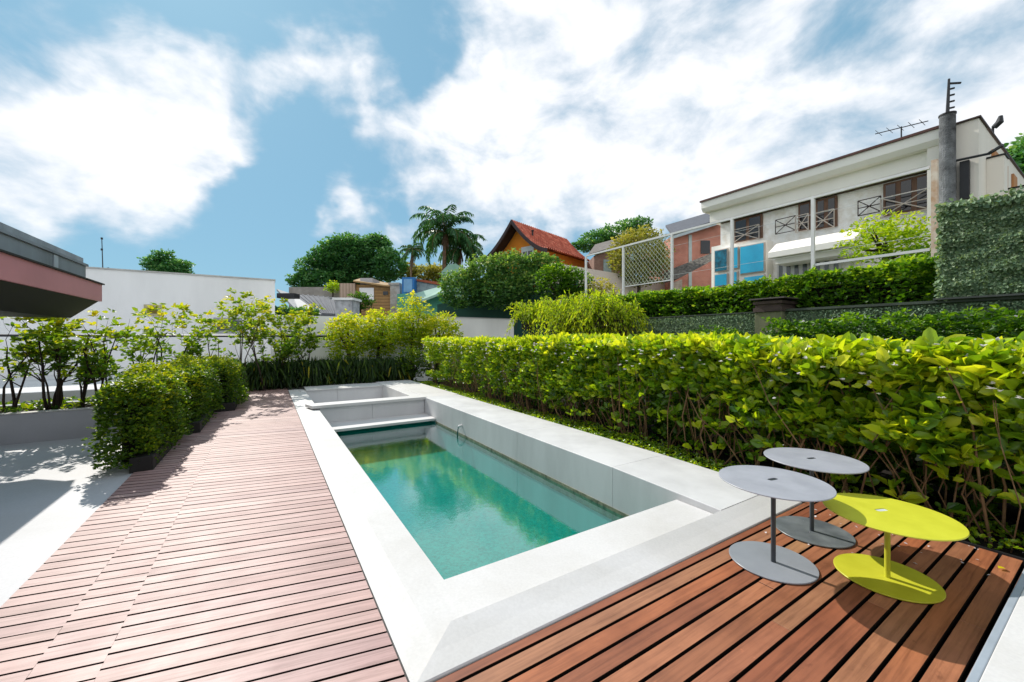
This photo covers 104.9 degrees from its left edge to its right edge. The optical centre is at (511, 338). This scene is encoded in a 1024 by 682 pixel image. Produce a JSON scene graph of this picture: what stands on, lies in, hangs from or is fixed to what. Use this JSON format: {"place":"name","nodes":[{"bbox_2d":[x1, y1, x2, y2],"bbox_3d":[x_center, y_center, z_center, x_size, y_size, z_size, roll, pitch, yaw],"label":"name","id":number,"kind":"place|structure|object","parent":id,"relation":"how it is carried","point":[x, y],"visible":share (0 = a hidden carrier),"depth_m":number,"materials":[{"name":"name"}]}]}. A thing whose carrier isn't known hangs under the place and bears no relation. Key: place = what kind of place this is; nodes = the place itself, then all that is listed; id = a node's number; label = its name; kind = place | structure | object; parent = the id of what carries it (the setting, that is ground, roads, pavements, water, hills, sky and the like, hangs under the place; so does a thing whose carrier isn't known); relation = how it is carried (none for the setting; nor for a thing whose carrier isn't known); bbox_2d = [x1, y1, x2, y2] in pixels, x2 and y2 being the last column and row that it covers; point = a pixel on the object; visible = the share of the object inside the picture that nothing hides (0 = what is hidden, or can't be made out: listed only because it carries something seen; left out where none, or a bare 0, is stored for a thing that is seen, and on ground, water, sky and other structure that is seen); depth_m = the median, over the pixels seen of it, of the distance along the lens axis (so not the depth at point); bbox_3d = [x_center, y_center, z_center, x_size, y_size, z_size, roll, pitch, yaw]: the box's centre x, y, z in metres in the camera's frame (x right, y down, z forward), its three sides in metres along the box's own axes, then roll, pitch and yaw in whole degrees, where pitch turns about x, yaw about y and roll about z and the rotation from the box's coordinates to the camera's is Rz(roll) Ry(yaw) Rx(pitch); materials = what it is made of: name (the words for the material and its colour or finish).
{"place":"outdoors","nodes":[
{"label":"outdoors","id":0,"kind":"place"},
{"bbox_2d":[0,222,104,317],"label":"house eave","id":1,"kind":"object","parent":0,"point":[40,278],"visible":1,"depth_m":4.64,"materials":[{"name":"paint"}]},
{"bbox_2d":[0,435,132,606],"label":"terrace floor","id":2,"kind":"structure","parent":0,"point":[55,495],"depth_m":3.77,"materials":[{"name":"paint"}]},
{"bbox_2d":[0,399,120,444],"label":"planter wall","id":3,"kind":"structure","parent":2,"relation":"on","point":[28,426],"depth_m":5.82,"materials":[{"name":"concrete"}]},
{"bbox_2d":[0,317,54,412],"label":"tree","id":4,"kind":"object","parent":3,"relation":"on","point":[10,380],"visible":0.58,"depth_m":5.92,"materials":[{"name":"green plant"}]},
{"bbox_2d":[7,317,101,409],"bbox_3d":[-7.112,0.276,6.154,1.332,1.758,1.309,0,0,0],"label":"tree","id":5,"kind":"object","parent":3,"relation":"on","point":[54,342],"visible":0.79,"depth_m":5.97,"materials":[{"name":"green plant"}]},
{"bbox_2d":[0,398,130,412],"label":"ground planting","id":6,"kind":"object","parent":3,"relation":"on","point":[24,406],"visible":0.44,"depth_m":6.06,"materials":[{"name":"green plant"}]},
{"bbox_2d":[66,337,127,407],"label":"tree","id":7,"kind":"object","parent":3,"relation":"on","point":[80,371],"visible":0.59,"depth_m":6.32,"materials":[{"name":"green plant"}]},
{"bbox_2d":[71,308,149,400],"bbox_3d":[-6.422,0.324,6.319,0.681,1.661,0.884,0,0,44],"label":"tree","id":8,"kind":"object","parent":3,"relation":"on","point":[109,333],"visible":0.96,"depth_m":6.24,"materials":[{"name":"green plant"}]},
{"bbox_2d":[0,267,275,376],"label":"white building","id":9,"kind":"structure","parent":0,"point":[124,291],"depth_m":14.17,"materials":[{"name":"grey paint"}]},
{"bbox_2d":[213,317,241,332],"bbox_3d":[-10.953,-0.504,15.177,0.887,0.579,0.050,0,0,-32],"label":"window","id":10,"kind":"structure","parent":9,"relation":"in","point":[223,330],"depth_m":15.17,"materials":[{"name":"grey glass"}]},
{"bbox_2d":[275,306,319,315],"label":"hedge","id":11,"kind":"object","parent":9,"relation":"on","point":[286,310],"visible":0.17,"depth_m":16.63,"materials":[{"name":"green plant"}]},
{"bbox_2d":[0,375,414,403],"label":"garden terrace","id":12,"kind":"structure","parent":0,"point":[31,383],"depth_m":10.47,"materials":[{"name":"concrete"}]},
{"bbox_2d":[0,395,95,404],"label":"ground planting","id":13,"kind":"object","parent":12,"relation":"on","point":[68,399],"visible":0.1,"depth_m":7.15,"materials":[{"name":"green plant"}]},
{"bbox_2d":[0,388,99,403],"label":"wall","id":14,"kind":"structure","parent":12,"relation":"on","point":[26,396],"depth_m":7.36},
{"bbox_2d":[116,302,197,367],"bbox_3d":[-6.673,0.276,7.462,1.186,1.958,1.190,0,0,0],"label":"tree","id":15,"kind":"object","parent":12,"relation":"on","point":[149,343],"visible":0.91,"depth_m":7.35,"materials":[{"name":"green plant"}]},
{"bbox_2d":[0,334,345,365],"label":"handrail","id":16,"kind":"object","parent":12,"relation":"on","point":[9,335],"visible":0.34,"depth_m":12.03,"materials":[{"name":"black metal"}]},
{"bbox_2d":[157,310,226,358],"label":"tree","id":17,"kind":"object","parent":12,"relation":"on","point":[190,343],"visible":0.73,"depth_m":8.23,"materials":[{"name":"green plant"}]},
{"bbox_2d":[194,312,230,356],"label":"tree","id":18,"kind":"object","parent":12,"relation":"on","point":[220,322],"visible":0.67,"depth_m":9.32,"materials":[{"name":"green plant"}]},
{"bbox_2d":[214,287,275,381],"bbox_3d":[-6.892,-0.002,10.365,1.349,2.514,1.372,0,0,28],"label":"tree","id":19,"kind":"object","parent":12,"relation":"on","point":[249,313],"visible":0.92,"depth_m":10.33,"materials":[{"name":"green plant"}]},
{"bbox_2d":[240,358,287,390],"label":"grass clump","id":20,"kind":"object","parent":12,"relation":"on","point":[252,371],"visible":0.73,"depth_m":11.33,"materials":[{"name":"green plant"}]},
{"bbox_2d":[261,357,307,389],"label":"grass clump","id":21,"kind":"object","parent":12,"relation":"on","point":[289,380],"visible":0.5,"depth_m":11.76,"materials":[{"name":"green plant"}]},
{"bbox_2d":[256,297,324,360],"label":"tree","id":22,"kind":"object","parent":12,"relation":"on","point":[309,337],"visible":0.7,"depth_m":12.71,"materials":[{"name":"green plant"}]},
{"bbox_2d":[284,356,336,388],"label":"grass clump","id":23,"kind":"object","parent":12,"relation":"on","point":[309,377],"visible":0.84,"depth_m":12.07,"materials":[{"name":"green plant"}]},
{"bbox_2d":[250,367,414,386],"bbox_3d":[-6.528,1.176,13.317,5.996,0.560,2.679,0,0,-32],"label":"ground planting","id":24,"kind":"object","parent":12,"relation":"on","point":[351,375],"visible":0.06,"depth_m":12.79,"materials":[{"name":"green plant"}]},
{"bbox_2d":[314,355,359,384],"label":"grass clump","id":25,"kind":"object","parent":12,"relation":"on","point":[339,364],"visible":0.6,"depth_m":12.58,"materials":[{"name":"green plant"}]},
{"bbox_2d":[318,308,375,360],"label":"yellow shrub","id":26,"kind":"object","parent":12,"relation":"on","point":[350,324],"visible":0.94,"depth_m":13.68,"materials":[{"name":"green plant"}]},
{"bbox_2d":[344,354,389,383],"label":"grass clump","id":27,"kind":"object","parent":12,"relation":"on","point":[363,369],"visible":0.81,"depth_m":12.90,"materials":[{"name":"green plant"}]},
{"bbox_2d":[355,307,404,358],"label":"yellow shrub","id":28,"kind":"object","parent":12,"relation":"on","point":[387,342],"visible":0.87,"depth_m":14.59,"materials":[{"name":"green plant"}]},
{"bbox_2d":[377,355,416,380],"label":"grass clump","id":29,"kind":"object","parent":12,"relation":"on","point":[391,368],"visible":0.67,"depth_m":13.46,"materials":[{"name":"green plant"}]},
{"bbox_2d":[277,289,337,315],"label":"metal roof","id":30,"kind":"structure","parent":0,"point":[297,300],"depth_m":24.65,"materials":[{"name":"metal"}]},
{"bbox_2d":[289,287,339,306],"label":"concrete wall","id":31,"kind":"structure","parent":0,"point":[316,291],"depth_m":30.00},
{"bbox_2d":[323,280,339,296],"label":"wall shrub","id":32,"kind":"object","parent":31,"relation":"on","point":[330,288],"visible":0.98,"depth_m":29.22,"materials":[{"name":"green plant"}]},
{"bbox_2d":[332,298,361,316],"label":"chimney block","id":33,"kind":"structure","parent":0,"point":[349,304],"depth_m":20.00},
{"bbox_2d":[340,278,389,317],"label":"wooden shed","id":34,"kind":"structure","parent":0,"point":[378,291],"depth_m":27.00,"materials":[{"name":"brown wood"}]},
{"bbox_2d":[0,0,1023,306],"label":"sky","id":35,"kind":"structure","parent":0,"point":[231,137],"materials":[{"name":"blue"}]},
{"bbox_2d":[481,219,588,285],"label":"orange house","id":36,"kind":"structure","parent":0,"point":[523,237],"depth_m":28.62,"materials":[{"name":"ceramic"}]},
{"bbox_2d":[587,240,630,273],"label":"brick shed","id":37,"kind":"structure","parent":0,"point":[597,262],"depth_m":27.00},
{"bbox_2d":[642,213,720,289],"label":"brick house","id":38,"kind":"structure","parent":0,"point":[686,252],"depth_m":25.00,"materials":[{"name":"brick"}]},
{"bbox_2d":[701,240,709,253],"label":"window","id":39,"kind":"structure","parent":38,"relation":"in","point":[705,244],"depth_m":24.95,"materials":[{"name":"grey glass"}]},
{"bbox_2d":[417,378,1023,557],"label":"garden bed","id":40,"kind":"object","parent":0,"point":[1012,511],"depth_m":4.52,"materials":[{"name":"soil"}]},
{"bbox_2d":[394,344,427,381],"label":"dark shrub","id":41,"kind":"object","parent":40,"relation":"on","point":[414,358],"visible":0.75,"depth_m":13.78,"materials":[{"name":"green plant"}]},
{"bbox_2d":[418,345,442,382],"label":"dark shrub","id":42,"kind":"object","parent":40,"relation":"on","point":[429,366],"visible":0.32,"depth_m":13.72,"materials":[{"name":"green plant"}]},
{"bbox_2d":[415,311,463,369],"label":"yellow shrub","id":43,"kind":"object","parent":40,"relation":"on","point":[446,327],"visible":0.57,"depth_m":15.20,"materials":[{"name":"green plant"}]},
{"bbox_2d":[504,288,652,403],"bbox_3d":[1.346,0.238,9.560,1.809,2.735,4.380,0,0,-31],"label":"weeping shrub","id":44,"kind":"object","parent":40,"relation":"on","point":[596,313],"visible":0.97,"depth_m":8.56,"materials":[{"name":"green plant"}]},
{"bbox_2d":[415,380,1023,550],"bbox_3d":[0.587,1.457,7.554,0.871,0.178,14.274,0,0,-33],"label":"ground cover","id":45,"kind":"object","parent":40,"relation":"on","point":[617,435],"visible":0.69,"depth_m":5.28,"materials":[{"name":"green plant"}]},
{"bbox_2d":[689,324,752,415],"bbox_3d":[3.526,0.530,6.683,0.733,1.540,1.108,0,0,-32],"label":"creeper bush","id":46,"kind":"object","parent":40,"relation":"on","point":[731,331],"visible":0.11,"depth_m":6.68,"materials":[{"name":"green plant"}]},
{"bbox_2d":[420,327,1023,552],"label":"hedge","id":47,"kind":"object","parent":40,"relation":"on","point":[957,409],"visible":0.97,"depth_m":3.84,"materials":[{"name":"green plant"}]},
{"bbox_2d":[761,304,1023,463],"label":"creeper bank","id":48,"kind":"structure","parent":40,"relation":"on","point":[948,321],"depth_m":4.51,"materials":[{"name":"green plant"}]},
{"bbox_2d":[907,537,1023,576],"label":"bed edging","id":49,"kind":"object","parent":40,"relation":"on","point":[976,546],"depth_m":2.77,"materials":[{"name":"black wood"}]},
{"bbox_2d":[692,535,1018,681],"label":"deck base","id":50,"kind":"object","parent":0,"point":[950,631],"depth_m":2.16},
{"bbox_2d":[0,387,406,681],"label":"wooden deck","id":51,"kind":"structure","parent":50,"relation":"on","point":[218,548],"depth_m":2.42,"materials":[{"name":"brown wood"}]},
{"bbox_2d":[81,360,195,473],"bbox_3d":[-4.965,0.908,5.422,0.881,1.204,2.732,0,0,-34],"label":"box hedge","id":52,"kind":"object","parent":51,"relation":"on","point":[151,417],"visible":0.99,"depth_m":4.60,"materials":[{"name":"green plant"}]},
{"bbox_2d":[162,354,224,432],"bbox_3d":[-5.981,0.902,7.216,1.112,1.216,2.828,0,0,-32],"label":"box hedge","id":53,"kind":"object","parent":51,"relation":"on","point":[203,380],"visible":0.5,"depth_m":6.80,"materials":[{"name":"green plant"}]},
{"bbox_2d":[195,353,249,411],"bbox_3d":[-6.821,0.918,9.030,1.382,1.184,2.783,0,0,-34],"label":"box hedge","id":54,"kind":"object","parent":51,"relation":"on","point":[234,392],"visible":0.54,"depth_m":8.45,"materials":[{"name":"green plant"}]},
{"bbox_2d":[215,298,283,390],"bbox_3d":[-7.303,0.157,11.199,1.723,2.700,1.952,0,0,0],"label":"tree","id":55,"kind":"object","parent":51,"relation":"on","point":[236,312],"visible":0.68,"depth_m":11.06,"materials":[{"name":"green plant"}]},
{"bbox_2d":[257,306,317,387],"bbox_3d":[-6.533,0.309,11.550,1.541,2.390,1.676,0,0,-35],"label":"tree","id":56,"kind":"object","parent":51,"relation":"on","point":[286,349],"visible":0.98,"depth_m":11.60,"materials":[{"name":"green plant"}]},
{"bbox_2d":[288,380,801,681],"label":"swimming pool","id":57,"kind":"structure","parent":50,"relation":"in","point":[498,529],"depth_m":4.22,"materials":[{"name":"concrete"}]},
{"bbox_2d":[336,421,463,447],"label":"pool wall","id":58,"kind":"structure","parent":57,"relation":"in","point":[428,428],"depth_m":7.87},
{"bbox_2d":[435,501,1023,681],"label":"wooden deck","id":59,"kind":"structure","parent":50,"relation":"on","point":[691,619],"depth_m":2.05,"materials":[{"name":"red wood"}]},
{"bbox_2d":[719,465,836,584],"bbox_3d":[1.728,1.218,2.600,0.644,0.556,0.644,0,0,0],"label":"side table","id":60,"kind":"object","parent":59,"relation":"on","point":[772,561],"visible":1,"depth_m":2.59,"materials":[{"name":"grey paint"}]},
{"bbox_2d":[764,447,869,548],"bbox_3d":[2.318,1.212,3.030,0.644,0.568,0.644,0,0,0],"label":"side table","id":61,"kind":"object","parent":59,"relation":"on","point":[821,533],"visible":0.92,"depth_m":3.02,"materials":[{"name":"grey paint"}]},
{"bbox_2d":[822,493,969,603],"bbox_3d":[2.285,1.278,2.396,0.636,0.436,0.658,0,0,0],"label":"side table","id":62,"kind":"object","parent":59,"relation":"on","point":[886,575],"visible":0.98,"depth_m":2.39,"materials":[{"name":"yellow paint"}]},
{"bbox_2d":[700,110,1023,286],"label":"white house","id":63,"kind":"structure","parent":0,"point":[972,155],"depth_m":9.20,"materials":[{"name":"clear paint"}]},
{"bbox_2d":[714,248,728,272],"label":"blue window","id":64,"kind":"structure","parent":63,"relation":"in","point":[721,257],"depth_m":11.60,"materials":[{"name":"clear glass"}]},
{"bbox_2d":[714,273,728,286],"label":"blue window","id":65,"kind":"structure","parent":63,"relation":"in","point":[719,279],"depth_m":11.60,"materials":[{"name":"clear glass"}]},
{"bbox_2d":[734,247,738,268],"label":"blue window","id":66,"kind":"structure","parent":63,"relation":"in","point":[736,249],"depth_m":11.23,"materials":[{"name":"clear glass"}]},
{"bbox_2d":[734,214,762,243],"bbox_3d":[6.728,-3.119,11.295,0.229,0.732,0.792,0,0,-32],"label":"window","id":67,"kind":"structure","parent":63,"relation":"in","point":[756,233],"depth_m":11.28,"materials":[{"name":"brown glass"}]},
{"bbox_2d":[740,242,765,274],"bbox_3d":[6.653,-2.203,10.904,0.070,0.792,0.656,0,0,-32],"label":"blue window","id":68,"kind":"structure","parent":63,"relation":"in","point":[755,253],"depth_m":10.84,"materials":[{"name":"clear glass"}]},
{"bbox_2d":[777,263,809,278],"bbox_3d":[7.401,-1.822,10.375,0.060,0.615,0.748,0,0,-32],"label":"window","id":69,"kind":"structure","parent":63,"relation":"in","point":[796,269],"depth_m":10.36,"materials":[{"name":"glass"}]},
{"bbox_2d":[795,201,810,232],"bbox_3d":[7.474,-3.105,10.096,0.229,0.765,0.310,0,0,-32],"label":"window","id":70,"kind":"structure","parent":63,"relation":"in","point":[804,209],"depth_m":10.10,"materials":[{"name":"brown glass"}]},
{"bbox_2d":[815,195,837,230],"bbox_3d":[7.716,-3.071,9.708,0.229,0.809,0.458,0,0,-32],"label":"window","id":71,"kind":"structure","parent":63,"relation":"in","point":[828,219],"depth_m":9.69,"materials":[{"name":"brown glass"}]},
{"bbox_2d":[815,259,841,273],"bbox_3d":[7.797,-1.855,9.739,0.060,0.663,0.561,0,0,-32],"label":"window","id":72,"kind":"structure","parent":63,"relation":"in","point":[838,265],"depth_m":9.68,"materials":[{"name":"glass"}]},
{"bbox_2d":[880,174,926,217],"bbox_3d":[8.477,-3.061,8.488,0.229,0.796,0.772,0,0,-32],"label":"window","id":73,"kind":"structure","parent":63,"relation":"in","point":[916,201],"depth_m":8.51,"materials":[{"name":"brown glass"}]},
{"bbox_2d":[946,78,960,111],"bbox_3d":[8.470,-4.655,7.558,0.236,0.679,0.054,0,0,12],"label":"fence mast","id":74,"kind":"object","parent":63,"relation":"on","point":[948,101],"visible":0.97,"depth_m":7.56,"materials":[{"name":"black metal"}]},
{"bbox_2d":[960,160,969,199],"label":"slot window","id":75,"kind":"structure","parent":63,"relation":"in","point":[964,165],"depth_m":7.44,"materials":[{"name":"black glass"}]},
{"bbox_2d":[991,115,1003,131],"bbox_3d":[9.860,-4.332,7.994,0.118,0.344,0.163,0,0,-23],"label":"roof lamp","id":76,"kind":"object","parent":63,"relation":"on","point":[998,122],"visible":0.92,"depth_m":7.96,"materials":[{"name":"black metal"}]},
{"bbox_2d":[966,570,1023,681],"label":"stone ledge","id":77,"kind":"object","parent":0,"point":[1000,658],"depth_m":1.59,"materials":[{"name":"stone"}]},
{"label":"ground","id":78,"kind":"structure","parent":0,"visible":0},
{"bbox_2d":[136,248,195,273],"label":"roof tree","id":79,"kind":"object","parent":78,"relation":"on","point":[161,261],"visible":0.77,"depth_m":27.56,"materials":[{"name":"green plant"}]},
{"bbox_2d":[284,231,408,288],"bbox_3d":[-15.802,-3.619,38.592,11.991,13.638,5.781,0,0,0],"label":"dark tree","id":80,"kind":"object","parent":78,"relation":"on","point":[348,257],"visible":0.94,"depth_m":37.19,"materials":[{"name":"green plant"}]},
{"bbox_2d":[345,290,376,316],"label":"round shrub","id":81,"kind":"object","parent":78,"relation":"on","point":[364,297],"visible":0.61,"depth_m":22.36,"materials":[{"name":"green plant"}]},
{"bbox_2d":[271,315,513,382],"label":"boundary wall","id":82,"kind":"structure","parent":78,"relation":"on","point":[477,326],"depth_m":16.65,"materials":[{"name":"paint"}]},
{"bbox_2d":[399,242,426,276],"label":"palm tree","id":83,"kind":"object","parent":78,"relation":"on","point":[412,250],"visible":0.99,"depth_m":30.89,"materials":[{"name":"green plant"}]},
{"bbox_2d":[390,289,437,377],"bbox_3d":[-3.889,-0.188,15.587,1.864,3.489,1.676,0,0,0],"label":"yellow shrub","id":84,"kind":"object","parent":78,"relation":"on","point":[411,330],"visible":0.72,"depth_m":15.35,"materials":[{"name":"green plant"}]},
{"bbox_2d":[388,277,453,315],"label":"turquoise house","id":85,"kind":"structure","parent":78,"relation":"on","point":[427,290],"depth_m":25.37,"materials":[{"name":"blue paint"}]},
{"bbox_2d":[412,263,439,280],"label":"tree","id":86,"kind":"object","parent":78,"relation":"on","point":[420,270],"visible":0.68,"depth_m":39.50,"materials":[{"name":"green plant"}]},
{"bbox_2d":[424,262,441,281],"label":"tree","id":87,"kind":"object","parent":78,"relation":"on","point":[438,268],"visible":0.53,"depth_m":39.47,"materials":[{"name":"green plant"}]},
{"bbox_2d":[409,204,477,269],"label":"palm tree","id":88,"kind":"object","parent":78,"relation":"on","point":[441,224],"visible":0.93,"depth_m":32.40,"materials":[{"name":"green plant"}]},
{"bbox_2d":[442,264,463,298],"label":"water tower","id":89,"kind":"structure","parent":78,"relation":"on","point":[450,267],"depth_m":26.50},
{"bbox_2d":[436,231,485,265],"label":"palm tree","id":90,"kind":"object","parent":78,"relation":"on","point":[475,250],"visible":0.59,"depth_m":33.46,"materials":[{"name":"green plant"}]},
{"bbox_2d":[437,281,577,384],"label":"green wall","id":91,"kind":"structure","parent":78,"relation":"on","point":[483,312],"depth_m":19.20,"materials":[{"name":"paint"}]},
{"bbox_2d":[436,247,564,309],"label":"bush","id":92,"kind":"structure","parent":91,"relation":"on","point":[498,282],"depth_m":17.82,"materials":[{"name":"green plant"}]},
{"bbox_2d":[532,261,575,333],"bbox_3d":[1.589,0.191,14.524,1.724,6.024,1.410,0,0,0],"label":"green bush","id":93,"kind":"object","parent":78,"relation":"on","point":[547,270],"visible":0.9,"depth_m":14.28,"materials":[{"name":"green plant"}]},
{"bbox_2d":[557,264,594,299],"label":"green bush","id":94,"kind":"object","parent":78,"relation":"on","point":[578,287],"visible":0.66,"depth_m":14.20,"materials":[{"name":"green plant"}]},
{"bbox_2d":[582,276,618,298],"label":"pale bush","id":95,"kind":"object","parent":78,"relation":"on","point":[609,286],"visible":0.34,"depth_m":13.83,"materials":[{"name":"yellow plant"}]},
{"bbox_2d":[556,264,664,297],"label":"retaining wall","id":96,"kind":"structure","parent":78,"relation":"on","point":[613,277],"depth_m":24.00,"materials":[{"name":"paint"}]},
{"bbox_2d":[664,253,710,282],"bbox_3d":[10.235,-4.108,22.800,3.064,1.849,1.600,0,0,0],"label":"lean to roof","id":97,"kind":"object","parent":96,"relation":"on","point":[690,266],"visible":0.71,"depth_m":22.55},
{"bbox_2d":[571,215,653,254],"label":"spreading tree","id":98,"kind":"object","parent":78,"relation":"on","point":[583,244],"visible":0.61,"depth_m":33.80,"materials":[{"name":"green plant"}]},
{"bbox_2d":[605,224,675,292],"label":"olive tree","id":99,"kind":"object","parent":78,"relation":"on","point":[632,237],"visible":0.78,"depth_m":23.43,"materials":[{"name":"green plant"}]},
{"bbox_2d":[585,159,938,296],"bbox_3d":[4.586,0.186,9.658,0.072,6.028,8.107,0,0,-32],"label":"wire fence","id":100,"kind":"object","parent":78,"relation":"on","point":[934,183],"visible":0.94,"depth_m":7.86,"materials":[{"name":"white metal"}]},
{"bbox_2d":[749,296,802,431],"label":"wall pillar","id":101,"kind":"structure","parent":78,"relation":"on","point":[773,307],"depth_m":6.35,"materials":[{"name":"concrete"}]},
{"bbox_2d":[573,295,1023,468],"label":"garden wall","id":102,"kind":"structure","parent":78,"relation":"on","point":[739,321],"depth_m":5.75,"materials":[{"name":"grey concrete"}]},
{"bbox_2d":[569,253,939,317],"bbox_3d":[3.878,-0.756,8.458,1.220,0.873,7.714,0,0,-33],"label":"hedge","id":103,"kind":"object","parent":102,"relation":"on","point":[898,280],"visible":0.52,"depth_m":6.25,"materials":[{"name":"green plant"}]},
{"bbox_2d":[932,183,1023,300],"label":"ivy wall","id":104,"kind":"structure","parent":102,"relation":"on","point":[979,247],"depth_m":4.51,"materials":[{"name":"green plant"}]},
{"bbox_2d":[831,209,930,263],"bbox_3d":[6.991,0.391,7.439,1.626,5.623,1.254,0,0,0],"label":"vine tree","id":105,"kind":"object","parent":78,"relation":"on","point":[892,228],"visible":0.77,"depth_m":7.28,"materials":[{"name":"green plant"}]},
{"bbox_2d":[883,243,930,271],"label":"hedge","id":106,"kind":"object","parent":78,"relation":"on","point":[920,247],"visible":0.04,"depth_m":6.87,"materials":[{"name":"green plant"}]},
{"bbox_2d":[1004,133,1023,172],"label":"edge tree","id":107,"kind":"object","parent":78,"relation":"on","point":[1015,150],"visible":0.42,"depth_m":13.40,"materials":[{"name":"green plant"}]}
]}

